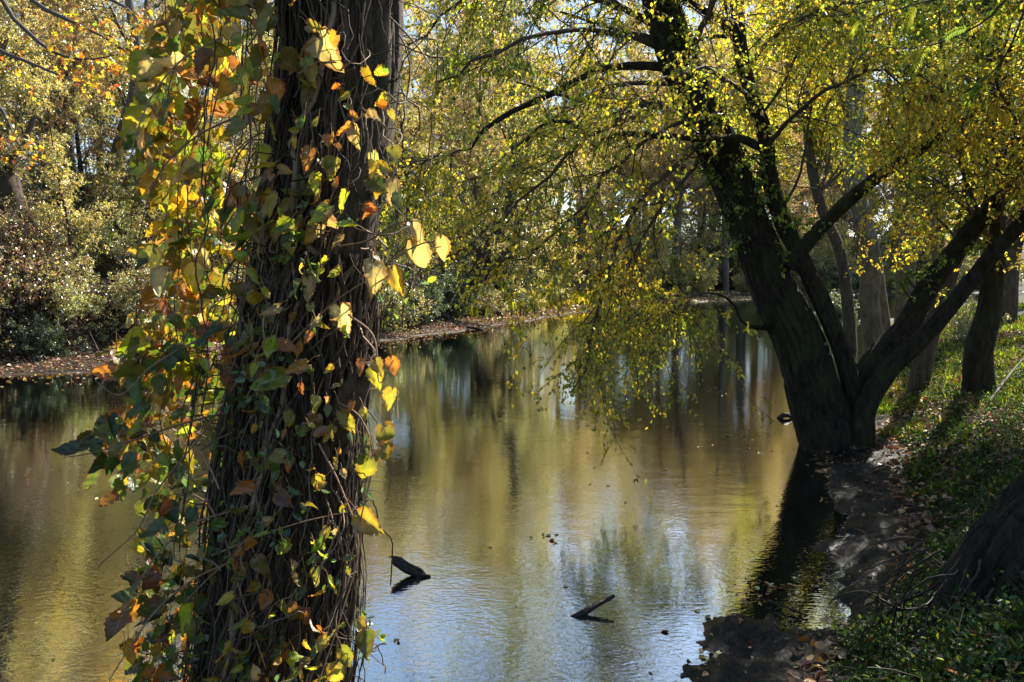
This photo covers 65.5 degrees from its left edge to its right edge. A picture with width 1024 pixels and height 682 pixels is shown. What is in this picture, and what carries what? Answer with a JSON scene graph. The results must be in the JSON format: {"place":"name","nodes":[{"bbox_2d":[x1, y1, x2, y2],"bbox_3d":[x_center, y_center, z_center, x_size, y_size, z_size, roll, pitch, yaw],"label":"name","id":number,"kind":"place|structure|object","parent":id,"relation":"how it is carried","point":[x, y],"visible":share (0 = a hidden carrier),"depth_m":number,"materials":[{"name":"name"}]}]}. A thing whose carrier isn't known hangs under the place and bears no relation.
{"place":"outdoors","nodes":[
{"label":"outdoors","id":0,"kind":"place"},
{"bbox_2d":[2,0,1020,237],"label":"sky","id":1,"kind":"structure","parent":0,"point":[564,207],"materials":[{"name":"white"}]},
{"bbox_2d":[0,292,1023,681],"bbox_3d":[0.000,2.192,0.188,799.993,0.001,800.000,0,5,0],"label":"water","id":2,"kind":"structure","parent":0,"point":[484,480],"depth_m":7.18,"materials":[{"name":"liquid"}]},
{"bbox_2d":[389,555,430,576],"bbox_3d":[-0.739,1.672,5.803,0.314,0.213,0.080,0,5,0],"label":"driftwood","id":3,"kind":"object","parent":2,"relation":"in","point":[403,565],"visible":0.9,"depth_m":5.77,"materials":[{"name":"brown wood"}]},
{"bbox_2d":[0,306,857,661],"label":"floating leaves","id":4,"kind":"object","parent":2,"relation":"on","point":[626,502],"visible":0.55,"depth_m":6.56,"materials":[{"name":"brown plant"}]},
{"bbox_2d":[570,594,614,616],"bbox_3d":[0.494,1.754,5.157,0.388,0.178,0.070,-1,5,-15],"label":"driftwood","id":5,"kind":"object","parent":2,"relation":"in","point":[589,609],"visible":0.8,"depth_m":5.14,"materials":[{"name":"brown wood"}]},
{"bbox_2d":[0,171,1023,681],"bbox_3d":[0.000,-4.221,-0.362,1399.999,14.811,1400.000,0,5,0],"label":"ground","id":6,"kind":"structure","parent":0,"point":[768,643],"depth_m":6.78,"materials":[{"name":"soil"}]},
{"bbox_2d":[0,25,37,192],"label":"woodland tree","id":7,"kind":"object","parent":6,"relation":"on","point":[9,153],"visible":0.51,"depth_m":20.40,"materials":[{"name":"yellow plant"}]},
{"bbox_2d":[0,0,70,153],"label":"woodland tree","id":8,"kind":"object","parent":6,"relation":"on","point":[26,113],"visible":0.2,"depth_m":28.38,"materials":[{"name":"yellow plant"}]},
{"bbox_2d":[0,185,76,290],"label":"shrub","id":9,"kind":"object","parent":6,"relation":"on","point":[10,236],"visible":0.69,"depth_m":19.93,"materials":[{"name":"plant"}]},
{"bbox_2d":[2,197,81,273],"bbox_3d":[-12.718,-2.678,21.406,2.239,2.306,2.499,3,6,32],"label":"shrub","id":10,"kind":"object","parent":6,"relation":"on","point":[62,243],"visible":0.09,"depth_m":21.23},
{"bbox_2d":[3,0,87,188],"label":"woodland tree","id":11,"kind":"object","parent":6,"relation":"on","point":[33,6],"visible":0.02,"depth_m":32.63,"materials":[{"name":"yellow plant"}]},
{"bbox_2d":[5,310,90,361],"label":"shrub","id":12,"kind":"object","parent":6,"relation":"on","point":[47,338],"visible":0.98,"depth_m":18.86,"materials":[{"name":"plant"}]},
{"bbox_2d":[0,0,99,275],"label":"tree","id":13,"kind":"object","parent":6,"relation":"on","point":[10,183],"visible":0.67,"depth_m":20.52,"materials":[{"name":"yellow plant"}]},
{"bbox_2d":[0,210,99,326],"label":"shrub","id":14,"kind":"object","parent":6,"relation":"on","point":[14,299],"visible":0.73,"depth_m":19.44,"materials":[{"name":"plant"}]},
{"bbox_2d":[0,125,103,255],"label":"shrub","id":15,"kind":"object","parent":6,"relation":"on","point":[36,179],"visible":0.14,"depth_m":22.10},
{"bbox_2d":[5,51,117,284],"bbox_3d":[-11.487,-4.166,20.449,1.965,6.051,2.434,4,6,37],"label":"woodland sapling","id":16,"kind":"object","parent":6,"relation":"on","point":[53,144],"visible":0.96,"depth_m":20.21,"materials":[{"name":"yellow plant"}]},
{"bbox_2d":[5,1,117,180],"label":"woodland tree","id":17,"kind":"object","parent":6,"relation":"on","point":[56,112],"visible":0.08,"depth_m":30.08,"materials":[{"name":"yellow plant"}]},
{"bbox_2d":[1,0,129,189],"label":"woodland tree","id":18,"kind":"object","parent":6,"relation":"on","point":[89,44],"visible":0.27,"depth_m":25.59,"materials":[{"name":"yellow plant"}]},
{"bbox_2d":[1,241,129,322],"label":"shrub","id":19,"kind":"object","parent":6,"relation":"on","point":[70,306],"visible":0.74,"depth_m":19.81,"materials":[{"name":"plant"}]},
{"bbox_2d":[21,150,127,246],"bbox_3d":[-14.715,-4.142,26.851,5.005,4.688,6.743,3,6,32],"label":"shrub","id":20,"kind":"object","parent":6,"relation":"on","point":[42,184],"visible":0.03,"depth_m":25.50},
{"bbox_2d":[18,0,135,214],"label":"woodland tree","id":21,"kind":"object","parent":6,"relation":"on","point":[92,148],"visible":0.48,"depth_m":24.13,"materials":[{"name":"yellow plant"}]},
{"bbox_2d":[0,0,158,173],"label":"sweetgum tree","id":22,"kind":"object","parent":6,"relation":"on","point":[114,67],"visible":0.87,"depth_m":13.82,"materials":[{"name":"yellow plant"}]},
{"bbox_2d":[49,0,142,174],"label":"woodland tree","id":23,"kind":"object","parent":6,"relation":"on","point":[101,9],"visible":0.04,"depth_m":30.42,"materials":[{"name":"yellow plant"}]},
{"bbox_2d":[33,168,164,273],"bbox_3d":[-12.783,-3.502,23.888,4.156,3.667,3.724,3,6,32],"label":"shrub","id":24,"kind":"object","parent":6,"relation":"on","point":[85,196],"visible":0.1,"depth_m":23.93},
{"bbox_2d":[59,201,142,276],"bbox_3d":[-11.560,-2.717,22.320,2.781,2.293,2.492,-4,6,-39],"label":"shrub","id":25,"kind":"object","parent":6,"relation":"on","point":[109,255],"visible":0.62,"depth_m":22.13,"materials":[{"name":"plant"}]},
{"bbox_2d":[66,259,158,341],"bbox_3d":[-10.253,-0.935,21.387,2.946,2.508,2.639,-1,5,-12],"label":"shrub","id":26,"kind":"object","parent":6,"relation":"on","point":[127,296],"visible":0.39,"depth_m":20.72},
{"bbox_2d":[67,87,159,272],"bbox_3d":[-11.646,-4.478,23.427,2.434,5.740,1.965,-2,5,-18],"label":"woodland sapling","id":27,"kind":"object","parent":6,"relation":"on","point":[81,109],"visible":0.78,"depth_m":23.20,"materials":[{"name":"green plant"}]},
{"bbox_2d":[36,137,197,270],"bbox_3d":[-12.576,-4.364,25.608,4.962,5.145,5.538,2,5,18],"label":"shrub","id":28,"kind":"object","parent":6,"relation":"on","point":[130,179],"visible":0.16,"depth_m":24.53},
{"bbox_2d":[53,0,183,231],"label":"grey tree","id":29,"kind":"object","parent":6,"relation":"on","point":[129,4],"visible":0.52,"depth_m":24.19,"materials":[{"name":"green plant"}]},
{"bbox_2d":[77,246,163,330],"bbox_3d":[-10.023,-1.150,21.559,3.494,2.931,3.446,-1,5,-12],"label":"shrub","id":30,"kind":"object","parent":6,"relation":"on","point":[137,285],"visible":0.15,"depth_m":21.07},
{"bbox_2d":[68,0,207,209],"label":"woodland tree","id":31,"kind":"object","parent":6,"relation":"on","point":[117,105],"visible":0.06,"depth_m":29.14,"materials":[{"name":"yellow plant"}]},
{"bbox_2d":[141,0,260,268],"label":"woodland tree","id":32,"kind":"object","parent":6,"relation":"on","point":[224,124],"visible":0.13,"depth_m":24.12,"materials":[{"name":"green plant"}]},
{"bbox_2d":[208,140,256,281],"bbox_3d":[-8.590,-3.447,24.213,1.965,5.683,2.434,-3,6,-28],"label":"woodland sapling","id":33,"kind":"object","parent":6,"relation":"on","point":[228,259],"visible":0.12,"depth_m":24.17,"materials":[{"name":"green plant"}]},
{"bbox_2d":[201,29,266,212],"bbox_3d":[-10.149,-6.517,28.196,3.706,8.670,4.353,0,5,5],"label":"woodland tree","id":34,"kind":"object","parent":6,"relation":"on","point":[239,89],"visible":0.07,"depth_m":28.07,"materials":[{"name":"green plant"}]},
{"bbox_2d":[237,0,278,169],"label":"woodland tree","id":35,"kind":"object","parent":6,"relation":"on","point":[252,26],"visible":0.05,"depth_m":36.71,"materials":[{"name":"green plant"}]},
{"bbox_2d":[243,30,277,191],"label":"woodland sapling","id":36,"kind":"object","parent":6,"relation":"on","point":[262,127],"visible":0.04,"depth_m":27.22,"materials":[{"name":"green plant"}]},
{"bbox_2d":[198,0,403,681],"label":"vine clad tree","id":37,"kind":"object","parent":6,"relation":"on","point":[355,384],"visible":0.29,"depth_m":2.31,"materials":[{"name":"brown plant"}]},
{"bbox_2d":[51,0,450,681],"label":"grape vine","id":38,"kind":"object","parent":37,"relation":"attached to","point":[175,72],"visible":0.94,"depth_m":2.28,"materials":[{"name":"green plant"}]},
{"bbox_2d":[134,166,436,681],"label":"creeper","id":39,"kind":"object","parent":37,"relation":"attached to","point":[241,378],"visible":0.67,"depth_m":2.26,"materials":[{"name":"green plant"}]},
{"bbox_2d":[0,288,670,373],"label":"leaf litter","id":40,"kind":"object","parent":6,"relation":"on","point":[448,328],"visible":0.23,"depth_m":20.90,"materials":[{"name":"plant"}]},
{"bbox_2d":[373,265,444,334],"bbox_3d":[-4.399,-1.543,27.894,3.208,3.058,3.581,-3,6,-35],"label":"shrub","id":41,"kind":"object","parent":6,"relation":"on","point":[389,303],"visible":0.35,"depth_m":27.35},
{"bbox_2d":[379,0,450,253],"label":"woodland tree","id":42,"kind":"object","parent":6,"relation":"on","point":[420,57],"visible":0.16,"depth_m":37.54,"materials":[{"name":"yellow plant"}]},
{"bbox_2d":[384,88,457,275],"bbox_3d":[-4.629,-7.848,34.562,4.529,10.607,3.836,0,5,-1],"label":"woodland tree","id":43,"kind":"object","parent":6,"relation":"on","point":[409,118],"visible":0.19,"depth_m":34.28,"materials":[{"name":"yellow plant"}]},
{"bbox_2d":[390,268,456,325],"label":"shrub","id":44,"kind":"object","parent":6,"relation":"on","point":[434,289],"visible":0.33,"depth_m":30.11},
{"bbox_2d":[395,62,451,225],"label":"woodland tree","id":45,"kind":"object","parent":6,"relation":"on","point":[425,84],"visible":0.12,"depth_m":41.63,"materials":[{"name":"green plant"}]},
{"bbox_2d":[402,166,444,282],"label":"woodland sapling","id":46,"kind":"object","parent":6,"relation":"on","point":[432,237],"visible":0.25,"depth_m":33.29,"materials":[{"name":"green plant"}]},
{"bbox_2d":[398,31,475,269],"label":"woodland tree","id":47,"kind":"object","parent":6,"relation":"on","point":[430,51],"visible":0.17,"depth_m":44.42,"materials":[{"name":"green plant"}]},
{"bbox_2d":[403,0,475,199],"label":"woodland tree","id":48,"kind":"object","parent":6,"relation":"on","point":[426,62],"visible":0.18,"depth_m":76.19,"materials":[{"name":"green plant"}]},
{"bbox_2d":[416,0,499,231],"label":"woodland tree","id":49,"kind":"object","parent":6,"relation":"on","point":[459,24],"visible":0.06,"depth_m":69.65,"materials":[{"name":"green plant"}]},
{"bbox_2d":[428,267,489,318],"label":"shrub","id":50,"kind":"object","parent":6,"relation":"on","point":[450,298],"visible":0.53,"depth_m":33.76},
{"bbox_2d":[431,18,518,266],"bbox_3d":[-1.787,-8.995,39.488,4.915,13.704,4.162,-4,7,-41],"label":"woodland tree","id":51,"kind":"object","parent":6,"relation":"on","point":[463,158],"visible":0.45,"depth_m":39.16,"materials":[{"name":"green plant"}]},
{"bbox_2d":[421,2,537,239],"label":"woodland tree","id":52,"kind":"object","parent":6,"relation":"on","point":[450,43],"visible":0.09,"depth_m":46.80,"materials":[{"name":"green plant"}]},
{"bbox_2d":[415,0,561,196],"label":"woodland tree","id":53,"kind":"object","parent":6,"relation":"on","point":[478,53],"visible":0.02,"depth_m":59.92,"materials":[{"name":"green plant"}]},
{"bbox_2d":[473,277,508,315],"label":"shrub","id":54,"kind":"object","parent":6,"relation":"on","point":[483,306],"visible":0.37,"depth_m":36.47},
{"bbox_2d":[465,174,523,301],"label":"woodland sapling","id":55,"kind":"object","parent":6,"relation":"on","point":[502,243],"visible":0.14,"depth_m":40.26,"materials":[{"name":"green plant"}]},
{"bbox_2d":[443,47,562,302],"bbox_3d":[-0.063,-6.805,35.614,6.216,12.030,5.145,-3,6,-34],"label":"forked tree","id":56,"kind":"object","parent":6,"relation":"on","point":[479,251],"visible":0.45,"depth_m":35.19,"materials":[{"name":"green plant"}]},
{"bbox_2d":[462,252,545,308],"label":"shrub","id":57,"kind":"object","parent":6,"relation":"on","point":[520,296],"visible":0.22,"depth_m":40.86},
{"bbox_2d":[447,0,564,251],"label":"woodland tree","id":58,"kind":"object","parent":6,"relation":"on","point":[521,28],"visible":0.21,"depth_m":42.50,"materials":[{"name":"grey plant"}]},
{"bbox_2d":[454,0,557,160],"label":"woodland tree","id":59,"kind":"object","parent":6,"relation":"on","point":[512,28],"visible":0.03,"depth_m":63.77,"materials":[{"name":"green plant"}]},
{"bbox_2d":[508,116,571,286],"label":"woodland sapling","id":60,"kind":"object","parent":6,"relation":"on","point":[551,244],"visible":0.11,"depth_m":44.48,"materials":[{"name":"green plant"}]},
{"bbox_2d":[453,287,668,316],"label":"grass","id":61,"kind":"structure","parent":6,"relation":"on","point":[644,292],"depth_m":50.02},
{"bbox_2d":[538,157,585,287],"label":"woodland sapling","id":62,"kind":"object","parent":6,"relation":"on","point":[559,219],"visible":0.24,"depth_m":48.54,"materials":[{"name":"green plant"}]},
{"bbox_2d":[524,47,601,274],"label":"woodland tree","id":63,"kind":"object","parent":6,"relation":"on","point":[580,159],"visible":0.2,"depth_m":50.52,"materials":[{"name":"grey plant"}]},
{"bbox_2d":[524,0,638,288],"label":"woodland tree","id":64,"kind":"object","parent":6,"relation":"on","point":[582,229],"visible":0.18,"depth_m":54.62,"materials":[{"name":"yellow plant"}]},
{"bbox_2d":[560,71,631,251],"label":"woodland tree","id":65,"kind":"object","parent":6,"relation":"on","point":[618,197],"visible":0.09,"depth_m":59.86,"materials":[{"name":"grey plant"}]},
{"bbox_2d":[569,234,638,292],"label":"shrub","id":66,"kind":"object","parent":6,"relation":"on","point":[619,252],"visible":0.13,"depth_m":59.24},
{"bbox_2d":[575,35,670,236],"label":"woodland tree","id":67,"kind":"object","parent":6,"relation":"on","point":[626,164],"visible":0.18,"depth_m":64.95,"materials":[{"name":"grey plant"}]},
{"bbox_2d":[599,217,683,289],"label":"shrub","id":68,"kind":"object","parent":6,"relation":"on","point":[637,240],"visible":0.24,"depth_m":63.89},
{"bbox_2d":[594,0,690,217],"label":"woodland tree","id":69,"kind":"object","parent":6,"relation":"on","point":[627,17],"visible":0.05,"depth_m":98.01,"materials":[{"name":"grey plant"}]},
{"bbox_2d":[609,0,684,209],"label":"woodland tree","id":70,"kind":"object","parent":6,"relation":"on","point":[631,21],"visible":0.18,"depth_m":82.87,"materials":[{"name":"grey plant"}]},
{"bbox_2d":[638,208,670,281],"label":"woodland sapling","id":71,"kind":"object","parent":6,"relation":"on","point":[661,253],"visible":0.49,"depth_m":63.05,"materials":[{"name":"green plant"}]},
{"bbox_2d":[618,45,701,272],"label":"woodland tree","id":72,"kind":"object","parent":6,"relation":"on","point":[687,206],"visible":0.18,"depth_m":71.80,"materials":[{"name":"green plant"}]},
{"bbox_2d":[465,288,858,323],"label":"leaf litter","id":73,"kind":"object","parent":6,"relation":"on","point":[696,300],"visible":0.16,"depth_m":59.75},
{"bbox_2d":[657,266,695,292],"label":"shrub","id":74,"kind":"object","parent":6,"relation":"on","point":[673,275],"visible":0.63,"depth_m":65.83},
{"bbox_2d":[630,25,736,291],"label":"woodland tree","id":75,"kind":"object","parent":6,"relation":"on","point":[675,180],"visible":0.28,"depth_m":66.72,"materials":[{"name":"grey plant"}]},
{"bbox_2d":[661,249,728,292],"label":"shrub","id":76,"kind":"object","parent":6,"relation":"on","point":[706,276],"visible":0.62,"depth_m":66.82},
{"bbox_2d":[669,178,728,270],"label":"woodland sapling","id":77,"kind":"object","parent":6,"relation":"on","point":[701,221],"visible":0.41,"depth_m":71.49,"materials":[{"name":"green plant"}]},
{"bbox_2d":[375,0,1023,482],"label":"leaning tree","id":78,"kind":"object","parent":6,"relation":"on","point":[829,412],"visible":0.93,"depth_m":8.81,"materials":[{"name":"green plant"}]},
{"bbox_2d":[846,0,1023,117],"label":"hanging branch","id":79,"kind":"object","parent":78,"relation":"hanging from","point":[973,94],"visible":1,"depth_m":7.00,"materials":[{"name":"green plant"}]},
{"bbox_2d":[662,186,737,287],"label":"tree","id":80,"kind":"object","parent":6,"relation":"on","point":[730,262],"visible":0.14,"depth_m":77.95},
{"bbox_2d":[665,222,735,289],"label":"shrub","id":81,"kind":"object","parent":6,"relation":"on","point":[714,256],"visible":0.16,"depth_m":73.99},
{"bbox_2d":[651,0,756,252],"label":"woodland tree","id":82,"kind":"object","parent":6,"relation":"on","point":[705,3],"visible":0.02,"depth_m":78.47,"materials":[{"name":"grey plant"}]},
{"bbox_2d":[675,0,777,291],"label":"woodland tree","id":83,"kind":"object","parent":6,"relation":"on","point":[725,275],"visible":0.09,"depth_m":70.52,"materials":[{"name":"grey plant"}]},
{"bbox_2d":[722,0,800,289],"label":"woodland tree","id":84,"kind":"object","parent":6,"relation":"on","point":[776,69],"visible":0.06,"depth_m":72.69,"materials":[{"name":"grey plant"}]},
{"bbox_2d":[769,148,800,245],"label":"woodland sapling","id":85,"kind":"object","parent":6,"relation":"on","point":[788,190],"visible":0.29,"depth_m":73.06,"materials":[{"name":"green plant"}]},
{"bbox_2d":[752,64,829,237],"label":"woodland tree","id":86,"kind":"object","parent":6,"relation":"on","point":[797,212],"visible":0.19,"depth_m":73.77,"materials":[{"name":"green plant"}]},
{"bbox_2d":[714,1,890,332],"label":"pale tree","id":87,"kind":"object","parent":6,"relation":"on","point":[886,320],"visible":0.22,"depth_m":24.64,"materials":[{"name":"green plant"}]},
{"bbox_2d":[784,173,833,271],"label":"woodland sapling","id":88,"kind":"object","parent":6,"relation":"on","point":[804,181],"visible":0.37,"depth_m":76.56,"materials":[{"name":"green plant"}]},
{"bbox_2d":[718,0,911,348],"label":"tree","id":89,"kind":"object","parent":6,"relation":"on","point":[845,284],"visible":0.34,"depth_m":22.65,"materials":[{"name":"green plant"}]},
{"bbox_2d":[826,190,860,283],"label":"woodland sapling","id":90,"kind":"object","parent":6,"relation":"on","point":[842,229],"visible":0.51,"depth_m":78.65,"materials":[{"name":"green plant"}]},
{"bbox_2d":[693,376,994,681],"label":"leaf litter","id":91,"kind":"object","parent":6,"relation":"on","point":[704,673],"visible":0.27,"depth_m":6.50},
{"bbox_2d":[759,0,942,351],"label":"sycamore tree","id":92,"kind":"object","parent":6,"relation":"on","point":[872,330],"visible":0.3,"depth_m":17.70,"materials":[{"name":"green plant"}]},
{"bbox_2d":[811,64,896,286],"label":"woodland tree","id":93,"kind":"object","parent":6,"relation":"on","point":[884,203],"visible":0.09,"depth_m":86.29,"materials":[{"name":"green plant"}]},
{"bbox_2d":[816,64,894,287],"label":"woodland tree","id":94,"kind":"object","parent":6,"relation":"on","point":[846,214],"visible":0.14,"depth_m":81.52,"materials":[{"name":"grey plant"}]},
{"bbox_2d":[823,212,896,287],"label":"shrub","id":95,"kind":"object","parent":6,"relation":"on","point":[887,262],"visible":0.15,"depth_m":84.16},
{"bbox_2d":[819,49,906,240],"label":"woodland tree","id":96,"kind":"object","parent":6,"relation":"on","point":[867,168],"visible":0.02,"depth_m":91.32,"materials":[{"name":"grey plant"}]},
{"bbox_2d":[777,315,1023,681],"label":"leaf litter","id":97,"kind":"object","parent":6,"relation":"on","point":[792,675],"visible":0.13,"depth_m":7.21,"materials":[{"name":"plant"}]},
{"bbox_2d":[779,335,1023,681],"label":"dry stems","id":98,"kind":"object","parent":6,"relation":"on","point":[909,674],"visible":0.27,"depth_m":6.69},
{"bbox_2d":[805,0,1023,394],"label":"tree","id":99,"kind":"object","parent":6,"relation":"on","point":[922,366],"visible":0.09,"depth_m":12.93,"materials":[{"name":"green plant"}]},
{"bbox_2d":[827,302,1023,681],"bbox_3d":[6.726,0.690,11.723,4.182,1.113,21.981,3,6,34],"label":"ground cover","id":100,"kind":"object","parent":6,"relation":"on","point":[1013,624],"visible":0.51,"depth_m":4.30,"materials":[{"name":"green plant"}]},
{"bbox_2d":[829,470,1023,680],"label":"bank tree","id":101,"kind":"object","parent":6,"relation":"on","point":[991,541],"visible":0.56,"depth_m":3.78,"materials":[{"name":"brown plant"}]},
{"bbox_2d":[877,1,980,321],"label":"sycamore tree","id":102,"kind":"object","parent":6,"relation":"on","point":[900,301],"visible":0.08,"depth_m":19.78,"materials":[{"name":"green plant"}]},
{"bbox_2d":[843,0,1023,395],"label":"tree","id":103,"kind":"object","parent":6,"relation":"on","point":[978,356],"visible":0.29,"depth_m":10.48,"materials":[{"name":"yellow plant"}]},
{"bbox_2d":[894,202,978,284],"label":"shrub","id":104,"kind":"object","parent":6,"relation":"on","point":[964,263],"visible":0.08,"depth_m":87.11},
{"bbox_2d":[864,12,1018,261],"bbox_3d":[14.135,-7.030,25.635,6.113,13.287,4.377,3,6,33],"label":"sycamore tree","id":105,"kind":"object","parent":6,"relation":"on","point":[934,255],"visible":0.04,"depth_m":25.73,"materials":[{"name":"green plant"}]},
{"bbox_2d":[940,295,1011,340],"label":"shrub","id":106,"kind":"object","parent":6,"relation":"on","point":[962,328],"visible":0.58,"depth_m":18.84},
{"bbox_2d":[935,8,1023,322],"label":"tree","id":107,"kind":"object","parent":6,"relation":"on","point":[1011,297],"visible":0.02,"depth_m":21.73,"materials":[{"name":"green plant"}]},
{"bbox_2d":[939,0,1023,126],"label":"tree","id":108,"kind":"object","parent":6,"relation":"on","point":[962,8],"visible":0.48,"depth_m":9.09,"materials":[{"name":"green plant"}]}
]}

